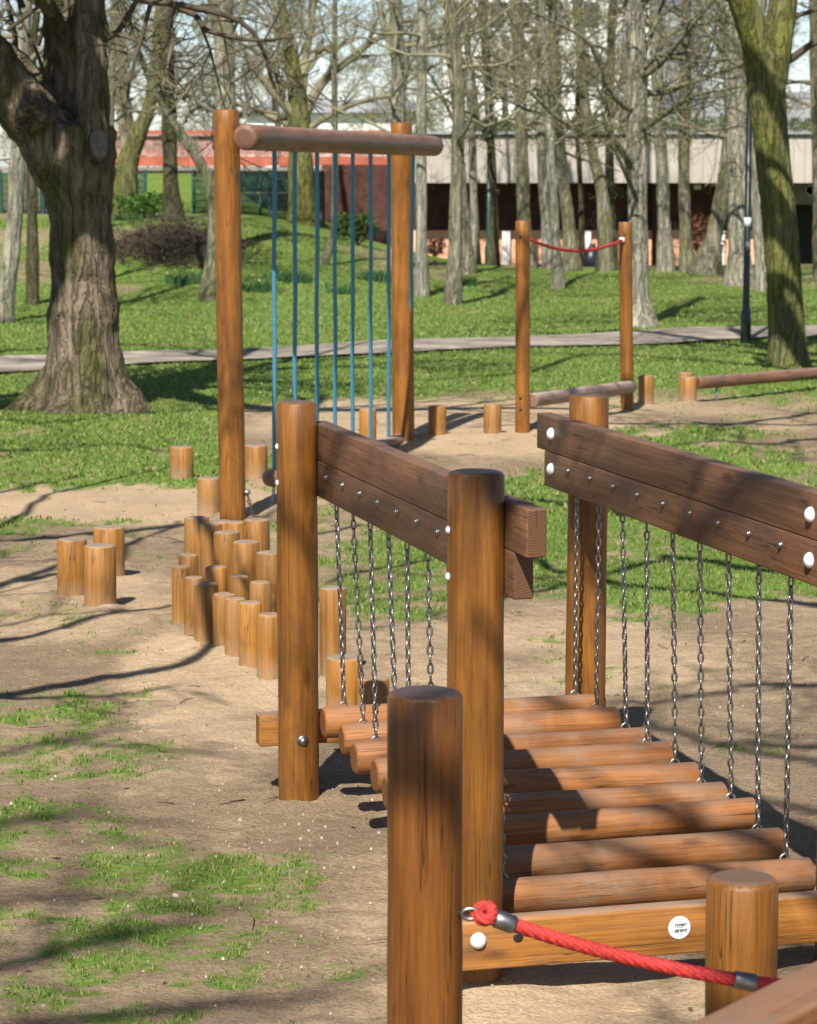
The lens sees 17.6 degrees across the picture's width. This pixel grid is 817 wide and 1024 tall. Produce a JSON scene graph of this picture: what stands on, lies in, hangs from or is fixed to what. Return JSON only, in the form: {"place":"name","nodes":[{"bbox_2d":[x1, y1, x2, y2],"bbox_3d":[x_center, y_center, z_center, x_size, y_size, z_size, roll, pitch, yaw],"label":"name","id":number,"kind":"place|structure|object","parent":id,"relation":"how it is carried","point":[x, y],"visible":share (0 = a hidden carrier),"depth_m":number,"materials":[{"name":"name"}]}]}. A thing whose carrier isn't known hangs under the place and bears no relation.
{"place":"outdoors","nodes":[
{"label":"outdoors","id":0,"kind":"place"},
{"bbox_2d":[0,0,809,166],"label":"sky","id":1,"kind":"structure","parent":0,"point":[321,63],"materials":[{"name":"white"}]},
{"bbox_2d":[0,173,816,1023],"bbox_3d":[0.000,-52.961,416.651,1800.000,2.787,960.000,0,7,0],"label":"ground","id":2,"kind":"structure","parent":0,"point":[574,993],"depth_m":9.86,"materials":[{"name":"brown soil"}]},
{"bbox_2d":[0,0,108,156],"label":"bare tree","id":3,"kind":"object","parent":2,"relation":"on","point":[4,132],"visible":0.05,"depth_m":101.32,"materials":[{"name":"grey plant"}]},
{"bbox_2d":[57,537,86,595],"bbox_3d":[-1.551,0.348,12.178,0.143,0.453,0.135,0,7,0],"label":"timber stump","id":4,"kind":"object","parent":2,"relation":"on","point":[70,566],"visible":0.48,"depth_m":12.11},
{"bbox_2d":[25,0,169,305],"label":"bare tree","id":5,"kind":"object","parent":2,"relation":"on","point":[32,297],"visible":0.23,"depth_m":37.44,"materials":[{"name":"grey plant"}]},
{"bbox_2d":[84,543,115,606],"bbox_3d":[-1.386,0.380,11.862,0.148,0.470,0.146,0,7,0],"label":"timber stump","id":6,"kind":"object","parent":2,"relation":"on","point":[99,574],"visible":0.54,"depth_m":11.79,"materials":[{"name":"wood"}]},
{"bbox_2d":[93,525,124,576],"bbox_3d":[-1.457,0.278,12.849,0.155,0.417,0.148,0,7,0],"label":"timber stump","id":7,"kind":"object","parent":2,"relation":"on","point":[113,534],"visible":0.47,"depth_m":12.78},
{"bbox_2d":[0,0,221,321],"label":"bare tree","id":8,"kind":"object","parent":2,"relation":"on","point":[11,244],"visible":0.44,"depth_m":34.11,"materials":[{"name":"grey plant"}]},
{"bbox_2d":[37,0,215,166],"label":"building","id":9,"kind":"structure","parent":2,"relation":"on","point":[140,101],"depth_m":78.86,"materials":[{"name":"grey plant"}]},
{"bbox_2d":[112,210,146,220],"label":"daffodil clump","id":10,"kind":"object","parent":2,"relation":"on","point":[124,217],"visible":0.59,"depth_m":48.69,"materials":[{"name":"green plant"}]},
{"bbox_2d":[113,190,184,218],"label":"shrub","id":11,"kind":"object","parent":2,"relation":"on","point":[141,206],"visible":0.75,"depth_m":50.38,"materials":[{"name":"green plant"}]},
{"bbox_2d":[0,167,320,216],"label":"retaining wall","id":12,"kind":"structure","parent":2,"relation":"on","point":[281,170],"depth_m":62.38,"materials":[{"name":"concrete"}]},
{"bbox_2d":[0,170,324,226],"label":"fence","id":13,"kind":"object","parent":2,"relation":"on","point":[42,207],"visible":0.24,"depth_m":56.08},
{"bbox_2d":[42,203,287,277],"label":"brush pile","id":14,"kind":"object","parent":2,"relation":"on","point":[169,238],"visible":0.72,"depth_m":42.64,"materials":[{"name":"brown plant"}]},
{"bbox_2d":[105,0,248,174],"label":"bare tree","id":15,"kind":"object","parent":2,"relation":"on","point":[112,88],"visible":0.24,"depth_m":46.46,"materials":[{"name":"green plant"}]},
{"bbox_2d":[171,565,189,623],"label":"timber stump","id":16,"kind":"object","parent":2,"relation":"on","point":[179,573],"visible":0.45,"depth_m":11.23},
{"bbox_2d":[160,270,202,284],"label":"daffodil clump","id":17,"kind":"object","parent":2,"relation":"on","point":[182,279],"visible":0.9,"depth_m":40.03,"materials":[{"name":"green plant"}]},
{"bbox_2d":[170,446,193,479],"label":"timber stump","id":18,"kind":"object","parent":2,"relation":"on","point":[181,462],"visible":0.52,"depth_m":16.86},
{"bbox_2d":[109,0,259,300],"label":"bare tree","id":19,"kind":"object","parent":2,"relation":"on","point":[207,289],"visible":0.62,"depth_m":38.01,"materials":[{"name":"grey plant"}]},
{"bbox_2d":[178,553,198,575],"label":"timber stump","id":20,"kind":"object","parent":2,"relation":"on","point":[190,560],"visible":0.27,"depth_m":11.39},
{"bbox_2d":[184,576,204,634],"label":"timber stump","id":21,"kind":"object","parent":2,"relation":"on","point":[189,581],"visible":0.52,"depth_m":11.02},
{"bbox_2d":[184,516,208,575],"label":"timber stump","id":22,"kind":"object","parent":2,"relation":"on","point":[192,534],"visible":0.33,"depth_m":11.95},
{"bbox_2d":[106,0,292,217],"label":"bare tree","id":23,"kind":"object","parent":2,"relation":"on","point":[122,184],"visible":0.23,"depth_m":51.37,"materials":[{"name":"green plant"}]},
{"bbox_2d":[0,0,409,414],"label":"old tree","id":24,"kind":"object","parent":2,"relation":"on","point":[55,125],"visible":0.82,"depth_m":21.53,"materials":[{"name":"brown plant"}]},
{"bbox_2d":[193,581,217,643],"bbox_3d":[-0.833,0.517,10.859,0.104,0.458,0.101,0,7,0],"label":"timber stump","id":25,"kind":"object","parent":2,"relation":"on","point":[204,592],"visible":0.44,"depth_m":10.80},
{"bbox_2d":[197,476,219,515],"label":"timber stump","id":26,"kind":"object","parent":2,"relation":"on","point":[207,495],"visible":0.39,"depth_m":15.24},
{"bbox_2d":[200,522,221,577],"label":"timber stump","id":27,"kind":"object","parent":2,"relation":"on","point":[208,530],"visible":0.38,"depth_m":11.82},
{"bbox_2d":[205,565,227,591],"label":"timber stump","id":28,"kind":"object","parent":2,"relation":"on","point":[218,574],"visible":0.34,"depth_m":10.94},
{"bbox_2d":[126,0,318,222],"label":"bare tree","id":29,"kind":"object","parent":2,"relation":"on","point":[171,203],"visible":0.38,"depth_m":48.08,"materials":[{"name":"grey plant"}]},
{"bbox_2d":[213,592,235,646],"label":"timber stump","id":30,"kind":"object","parent":2,"relation":"on","point":[219,598],"visible":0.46,"depth_m":10.64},
{"bbox_2d":[214,530,239,591],"bbox_3d":[-0.775,0.385,11.279,0.116,0.612,0.110,0,7,0],"label":"timber stump","id":31,"kind":"object","parent":2,"relation":"on","point":[224,540],"visible":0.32,"depth_m":11.20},
{"bbox_2d":[226,520,242,539],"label":"timber stump","id":32,"kind":"object","parent":2,"relation":"on","point":[236,525],"visible":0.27,"depth_m":12.61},
{"bbox_2d":[224,597,245,656],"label":"timber stump","id":33,"kind":"object","parent":2,"relation":"on","point":[231,626],"visible":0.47,"depth_m":10.52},
{"bbox_2d":[229,574,248,599],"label":"timber stump","id":34,"kind":"object","parent":2,"relation":"on","point":[238,585],"visible":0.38,"depth_m":10.66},
{"bbox_2d":[232,540,259,582],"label":"timber stump","id":35,"kind":"object","parent":2,"relation":"on","point":[244,552],"visible":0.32,"depth_m":10.88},
{"bbox_2d":[238,600,261,667],"bbox_3d":[-0.622,0.579,10.391,0.095,0.458,0.093,0,7,0],"label":"timber stump","id":36,"kind":"object","parent":2,"relation":"on","point":[249,611],"visible":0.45,"depth_m":10.34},
{"bbox_2d":[115,130,386,218],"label":"roof","id":37,"kind":"structure","parent":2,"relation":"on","point":[255,160],"depth_m":61.37,"materials":[{"name":"red paint"}]},
{"bbox_2d":[106,0,397,125],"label":"bare tree","id":38,"kind":"object","parent":2,"relation":"on","point":[232,27],"visible":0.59,"depth_m":43.22,"materials":[{"name":"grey plant"}]},
{"bbox_2d":[245,444,267,478],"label":"timber stump","id":39,"kind":"object","parent":2,"relation":"on","point":[256,461],"visible":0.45,"depth_m":16.84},
{"bbox_2d":[243,518,269,550],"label":"timber stump","id":40,"kind":"object","parent":2,"relation":"on","point":[257,529],"visible":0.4,"depth_m":12.23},
{"bbox_2d":[249,580,270,612],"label":"timber stump","id":41,"kind":"object","parent":2,"relation":"on","point":[259,590],"visible":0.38,"depth_m":10.48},
{"bbox_2d":[242,278,282,292],"bbox_3d":[-2.168,-3.365,39.232,0.654,0.233,0.516,0,7,0],"label":"daffodil clump","id":42,"kind":"object","parent":2,"relation":"on","point":[258,287],"visible":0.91,"depth_m":39.18,"materials":[{"name":"green plant"}]},
{"bbox_2d":[161,0,370,166],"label":"building","id":43,"kind":"structure","parent":2,"relation":"on","point":[247,34],"depth_m":74.37,"materials":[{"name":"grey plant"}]},
{"bbox_2d":[256,550,276,612],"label":"timber stump","id":44,"kind":"object","parent":2,"relation":"on","point":[266,565],"visible":0.26,"depth_m":10.78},
{"bbox_2d":[257,612,277,679],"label":"timber stump","id":45,"kind":"object","parent":2,"relation":"on","point":[267,652],"visible":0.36,"depth_m":10.18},
{"bbox_2d":[191,3,368,166],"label":"bare tree","id":46,"kind":"object","parent":2,"relation":"on","point":[340,74],"visible":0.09,"depth_m":86.64,"materials":[{"name":"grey plant"}]},
{"bbox_2d":[265,268,314,282],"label":"daffodil clump","id":47,"kind":"object","parent":2,"relation":"on","point":[282,276],"visible":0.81,"depth_m":40.63,"materials":[{"name":"green plant"}]},
{"bbox_2d":[268,0,372,265],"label":"bare tree","id":48,"kind":"object","parent":2,"relation":"on","point":[324,258],"visible":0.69,"depth_m":43.07,"materials":[{"name":"grey plant"}]},
{"bbox_2d":[175,0,472,227],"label":"bare tree","id":49,"kind":"object","parent":2,"relation":"on","point":[305,202],"visible":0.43,"depth_m":53.34,"materials":[{"name":"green plant"}]},
{"bbox_2d":[213,109,443,520],"bbox_3d":[-0.419,-1.227,17.015,0.329,2.621,4.585,2,8,14],"label":"climbing frame","id":50,"kind":"object","parent":2,"relation":"on","point":[400,146],"visible":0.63,"depth_m":15.90,"materials":[{"name":"brown wood"}]},
{"bbox_2d":[319,586,345,675],"bbox_3d":[-0.295,0.554,10.311,0.105,0.527,0.106,0,7,0],"label":"timber stump","id":51,"kind":"object","parent":2,"relation":"on","point":[329,623],"visible":0.45,"depth_m":10.25,"materials":[{"name":"wood"}]},
{"bbox_2d":[244,100,429,166],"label":"distant house","id":52,"kind":"structure","parent":2,"relation":"on","point":[315,115],"depth_m":108.86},
{"bbox_2d":[326,654,362,706],"bbox_3d":[-0.232,0.720,9.544,0.134,0.398,0.137,0,7,0],"label":"timber stump","id":53,"kind":"object","parent":2,"relation":"on","point":[333,684],"visible":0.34,"depth_m":9.47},
{"bbox_2d":[322,280,368,294],"bbox_3d":[-0.944,-3.364,39.505,0.721,0.232,0.477,0,7,0],"label":"daffodil clump","id":54,"kind":"object","parent":2,"relation":"on","point":[346,289],"visible":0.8,"depth_m":39.45,"materials":[{"name":"green plant"}]},
{"bbox_2d":[329,209,381,244],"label":"shrub","id":55,"kind":"object","parent":2,"relation":"on","point":[358,232],"visible":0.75,"depth_m":49.57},
{"bbox_2d":[359,408,375,439],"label":"timber stump","id":56,"kind":"object","parent":2,"relation":"on","point":[363,421],"visible":0.4,"depth_m":18.61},
{"bbox_2d":[357,675,388,704],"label":"timber stump","id":57,"kind":"object","parent":2,"relation":"on","point":[382,683],"visible":0.32,"depth_m":9.42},
{"bbox_2d":[356,269,391,282],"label":"daffodil clump","id":58,"kind":"object","parent":2,"relation":"on","point":[381,276],"visible":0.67,"depth_m":41.84,"materials":[{"name":"green plant"}]},
{"bbox_2d":[331,0,451,155],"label":"bare tree","id":59,"kind":"object","parent":2,"relation":"on","point":[372,120],"visible":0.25,"depth_m":76.19,"materials":[{"name":"plant"}]},
{"bbox_2d":[0,420,814,1010],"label":"leaf litter","id":60,"kind":"object","parent":2,"relation":"on","point":[352,772],"visible":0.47,"depth_m":9.51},
{"bbox_2d":[2,498,816,1023],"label":"pebbles","id":61,"kind":"object","parent":2,"relation":"on","point":[270,840],"visible":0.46,"depth_m":7.81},
{"bbox_2d":[207,0,625,296],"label":"bare tree","id":62,"kind":"object","parent":2,"relation":"on","point":[421,279],"visible":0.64,"depth_m":39.75,"materials":[{"name":"grey plant"}]},
{"bbox_2d":[387,685,462,1023],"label":"wooden bollard","id":63,"kind":"object","parent":2,"relation":"on","point":[424,840],"visible":1,"depth_m":4.82,"materials":[{"name":"wood"}]},
{"bbox_2d":[457,900,781,991],"bbox_3d":[0.449,0.801,4.851,0.722,0.176,0.055,0,7,-1],"label":"rope","id":64,"kind":"object","parent":63,"relation":"attached to","point":[494,917],"visible":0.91,"depth_m":4.85,"materials":[{"name":"fabric"}]},
{"bbox_2d":[338,0,532,262],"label":"bare tree","id":65,"kind":"object","parent":2,"relation":"on","point":[397,101],"visible":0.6,"depth_m":45.64,"materials":[{"name":"grey plant"}]},
{"bbox_2d":[428,405,445,434],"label":"timber stump","id":66,"kind":"object","parent":2,"relation":"on","point":[436,419],"visible":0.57,"depth_m":19.10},
{"bbox_2d":[427,236,446,256],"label":"shrub","id":67,"kind":"object","parent":2,"relation":"on","point":[432,248],"visible":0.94,"depth_m":54.69,"materials":[{"name":"red plant"}]},
{"bbox_2d":[283,0,625,305],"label":"bare tree","id":68,"kind":"object","parent":2,"relation":"on","point":[453,290],"visible":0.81,"depth_m":37.97,"materials":[{"name":"grey plant"}]},
{"bbox_2d":[344,0,570,274],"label":"bare tree","id":69,"kind":"object","parent":2,"relation":"on","point":[468,264],"visible":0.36,"depth_m":47.45,"materials":[{"name":"grey plant"}]},
{"bbox_2d":[376,0,562,265],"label":"bare tree","id":70,"kind":"object","parent":2,"relation":"on","point":[494,256],"visible":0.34,"depth_m":53.22,"materials":[{"name":"grey plant"}]},
{"bbox_2d":[337,0,602,264],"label":"bare tree","id":71,"kind":"object","parent":2,"relation":"on","point":[474,214],"visible":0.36,"depth_m":53.22,"materials":[{"name":"grey plant"}]},
{"bbox_2d":[427,2,535,155],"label":"bare tree","id":72,"kind":"object","parent":2,"relation":"on","point":[475,97],"visible":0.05,"depth_m":113.20,"materials":[{"name":"grey plant"}]},
{"bbox_2d":[481,128,497,264],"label":"lamp post","id":73,"kind":"object","parent":2,"relation":"on","point":[492,136],"visible":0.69,"depth_m":53.38,"materials":[{"name":"metal"}]},
{"bbox_2d":[484,403,500,433],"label":"timber stump","id":74,"kind":"object","parent":2,"relation":"on","point":[492,418],"visible":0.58,"depth_m":19.05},
{"bbox_2d":[427,0,574,158],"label":"bare tree","id":75,"kind":"object","parent":2,"relation":"on","point":[504,110],"visible":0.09,"depth_m":78.80,"materials":[{"name":"grey plant"}]},
{"bbox_2d":[256,393,816,983],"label":"chain bridge","id":76,"kind":"structure","parent":2,"relation":"on","point":[586,817],"depth_m":7.18,"materials":[{"name":"wood"}]},
{"bbox_2d":[402,0,678,269],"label":"bare tree","id":77,"kind":"object","parent":2,"relation":"on","point":[523,190],"visible":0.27,"depth_m":51.38,"materials":[{"name":"grey plant"}]},
{"bbox_2d":[440,0,651,164],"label":"tower block","id":78,"kind":"structure","parent":2,"relation":"on","point":[513,106],"depth_m":123.38,"materials":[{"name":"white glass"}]},
{"bbox_2d":[439,0,667,270],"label":"bare tree","id":79,"kind":"object","parent":2,"relation":"on","point":[572,261],"visible":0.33,"depth_m":50.98,"materials":[{"name":"grey plant"}]},
{"bbox_2d":[503,0,620,266],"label":"bare tree","id":80,"kind":"object","parent":2,"relation":"on","point":[581,206],"visible":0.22,"depth_m":52.72,"materials":[{"name":"grey plant"}]},
{"bbox_2d":[477,1,652,130],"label":"bare tree","id":81,"kind":"object","parent":2,"relation":"on","point":[574,81],"visible":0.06,"depth_m":101.60,"materials":[{"name":"grey plant"}]},
{"bbox_2d":[323,131,812,265],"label":"building","id":82,"kind":"structure","parent":2,"relation":"on","point":[438,196],"depth_m":59.56,"materials":[{"name":"paint"}]},
{"bbox_2d":[466,116,810,130],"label":"hedge","id":83,"kind":"object","parent":82,"relation":"on","point":[800,123],"visible":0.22,"depth_m":60.32,"materials":[{"name":"brown plant"}]},
{"bbox_2d":[795,204,812,263],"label":"doorway","id":84,"kind":"structure","parent":82,"relation":"in","point":[804,212],"depth_m":61.17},
{"bbox_2d":[464,0,677,265],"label":"bare tree","id":85,"kind":"object","parent":2,"relation":"on","point":[609,172],"visible":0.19,"depth_m":53.20,"materials":[{"name":"grey plant"}]},
{"bbox_2d":[515,220,636,432],"bbox_3d":[1.327,-1.294,20.244,0.198,1.918,2.583,3,8,22],"label":"balance log","id":86,"kind":"object","parent":2,"relation":"on","point":[625,387],"visible":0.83,"depth_m":19.41,"materials":[{"name":"brown wood"}]},
{"bbox_2d":[489,0,667,268],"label":"bare tree","id":87,"kind":"object","parent":2,"relation":"on","point":[543,190],"visible":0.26,"depth_m":51.82,"materials":[{"name":"grey plant"}]},
{"bbox_2d":[460,0,697,288],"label":"bare tree","id":88,"kind":"object","parent":2,"relation":"on","point":[557,275],"visible":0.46,"depth_m":43.48,"materials":[{"name":"grey plant"}]},
{"bbox_2d":[583,243,596,266],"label":"refuse sack","id":89,"kind":"object","parent":2,"relation":"on","point":[589,259],"visible":0.56,"depth_m":52.81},
{"bbox_2d":[392,0,816,327],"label":"bare tree","id":90,"kind":"object","parent":2,"relation":"on","point":[634,153],"visible":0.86,"depth_m":31.86,"materials":[{"name":"grey plant"}]},
{"bbox_2d":[486,0,723,271],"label":"bare tree","id":91,"kind":"object","parent":2,"relation":"on","point":[605,260],"visible":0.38,"depth_m":50.87,"materials":[{"name":"grey plant"}]},
{"bbox_2d":[638,375,653,403],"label":"timber stump","id":92,"kind":"object","parent":2,"relation":"on","point":[645,389],"visible":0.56,"depth_m":22.19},
{"bbox_2d":[531,0,767,272],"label":"bare tree","id":93,"kind":"object","parent":2,"relation":"on","point":[665,260],"visible":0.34,"depth_m":49.68,"materials":[{"name":"grey plant"}]},
{"bbox_2d":[587,0,715,130],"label":"bare tree","id":94,"kind":"object","parent":2,"relation":"on","point":[693,32],"visible":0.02,"depth_m":90.44,"materials":[{"name":"grey plant"}]},
{"bbox_2d":[528,0,794,272],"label":"bare tree","id":95,"kind":"object","parent":2,"relation":"on","point":[686,252],"visible":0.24,"depth_m":49.54,"materials":[{"name":"grey plant"}]},
{"bbox_2d":[680,376,696,401],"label":"timber stump","id":96,"kind":"object","parent":2,"relation":"on","point":[688,388],"visible":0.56,"depth_m":22.56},
{"bbox_2d":[576,0,816,291],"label":"bare tree","id":97,"kind":"object","parent":2,"relation":"on","point":[760,283],"visible":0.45,"depth_m":42.17,"materials":[{"name":"grey plant"}]},
{"bbox_2d":[586,0,808,274],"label":"bare tree","id":98,"kind":"object","parent":2,"relation":"on","point":[706,259],"visible":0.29,"depth_m":48.97,"materials":[{"name":"grey plant"}]},
{"bbox_2d":[671,213,727,257],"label":"shrub","id":99,"kind":"object","parent":2,"relation":"on","point":[697,240],"visible":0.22,"depth_m":57.06,"materials":[{"name":"red plant"}]},
{"bbox_2d":[586,0,814,286],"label":"bare tree","id":100,"kind":"object","parent":2,"relation":"on","point":[733,272],"visible":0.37,"depth_m":44.05,"materials":[{"name":"grey plant"}]},
{"bbox_2d":[602,0,809,130],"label":"bare tree","id":101,"kind":"object","parent":2,"relation":"on","point":[796,30],"visible":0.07,"depth_m":88.26,"materials":[{"name":"grey plant"}]},
{"bbox_2d":[652,0,810,130],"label":"office building","id":102,"kind":"structure","parent":2,"relation":"on","point":[721,101],"depth_m":149.21,"materials":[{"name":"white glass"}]},
{"bbox_2d":[705,869,778,1016],"bbox_3d":[0.643,1.169,5.145,0.140,0.947,0.139,0,7,0],"label":"wooden bollard","id":103,"kind":"object","parent":2,"relation":"on","point":[741,931],"visible":0.88,"depth_m":5.04,"materials":[{"name":"wood"}]},
{"bbox_2d":[740,66,751,344],"bbox_3d":[3.843,-3.494,29.899,0.139,3.588,0.139,0,7,0],"label":"lamp post","id":104,"kind":"object","parent":2,"relation":"on","point":[745,329],"visible":0.56,"depth_m":29.92,"materials":[{"name":"metal"}]},
{"bbox_2d":[692,961,816,1023],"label":"timber rail","id":105,"kind":"object","parent":2,"relation":"on","point":[791,998],"visible":1,"depth_m":3.96,"materials":[{"name":"wood"}]},
{"bbox_2d":[696,367,816,400],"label":"beam","id":106,"kind":"structure","parent":2,"relation":"on","point":[717,381],"depth_m":23.14,"materials":[{"name":"wood"}]},
{"bbox_2d":[698,0,816,279],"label":"bare tree","id":107,"kind":"object","parent":2,"relation":"on","point":[812,60],"visible":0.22,"depth_m":46.22,"materials":[{"name":"grey plant"}]},
{"bbox_2d":[725,0,816,367],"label":"mossy tree","id":108,"kind":"object","parent":2,"relation":"on","point":[769,58],"visible":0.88,"depth_m":26.15,"materials":[{"name":"green plant"}]},
{"bbox_2d":[0,218,816,1023],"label":"grass","id":109,"kind":"structure","parent":0,"point":[688,354],"depth_m":24.16,"materials":[{"name":"plant"}]},
{"bbox_2d":[0,325,816,371],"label":"path","id":110,"kind":"structure","parent":0,"point":[38,362],"depth_m":29.42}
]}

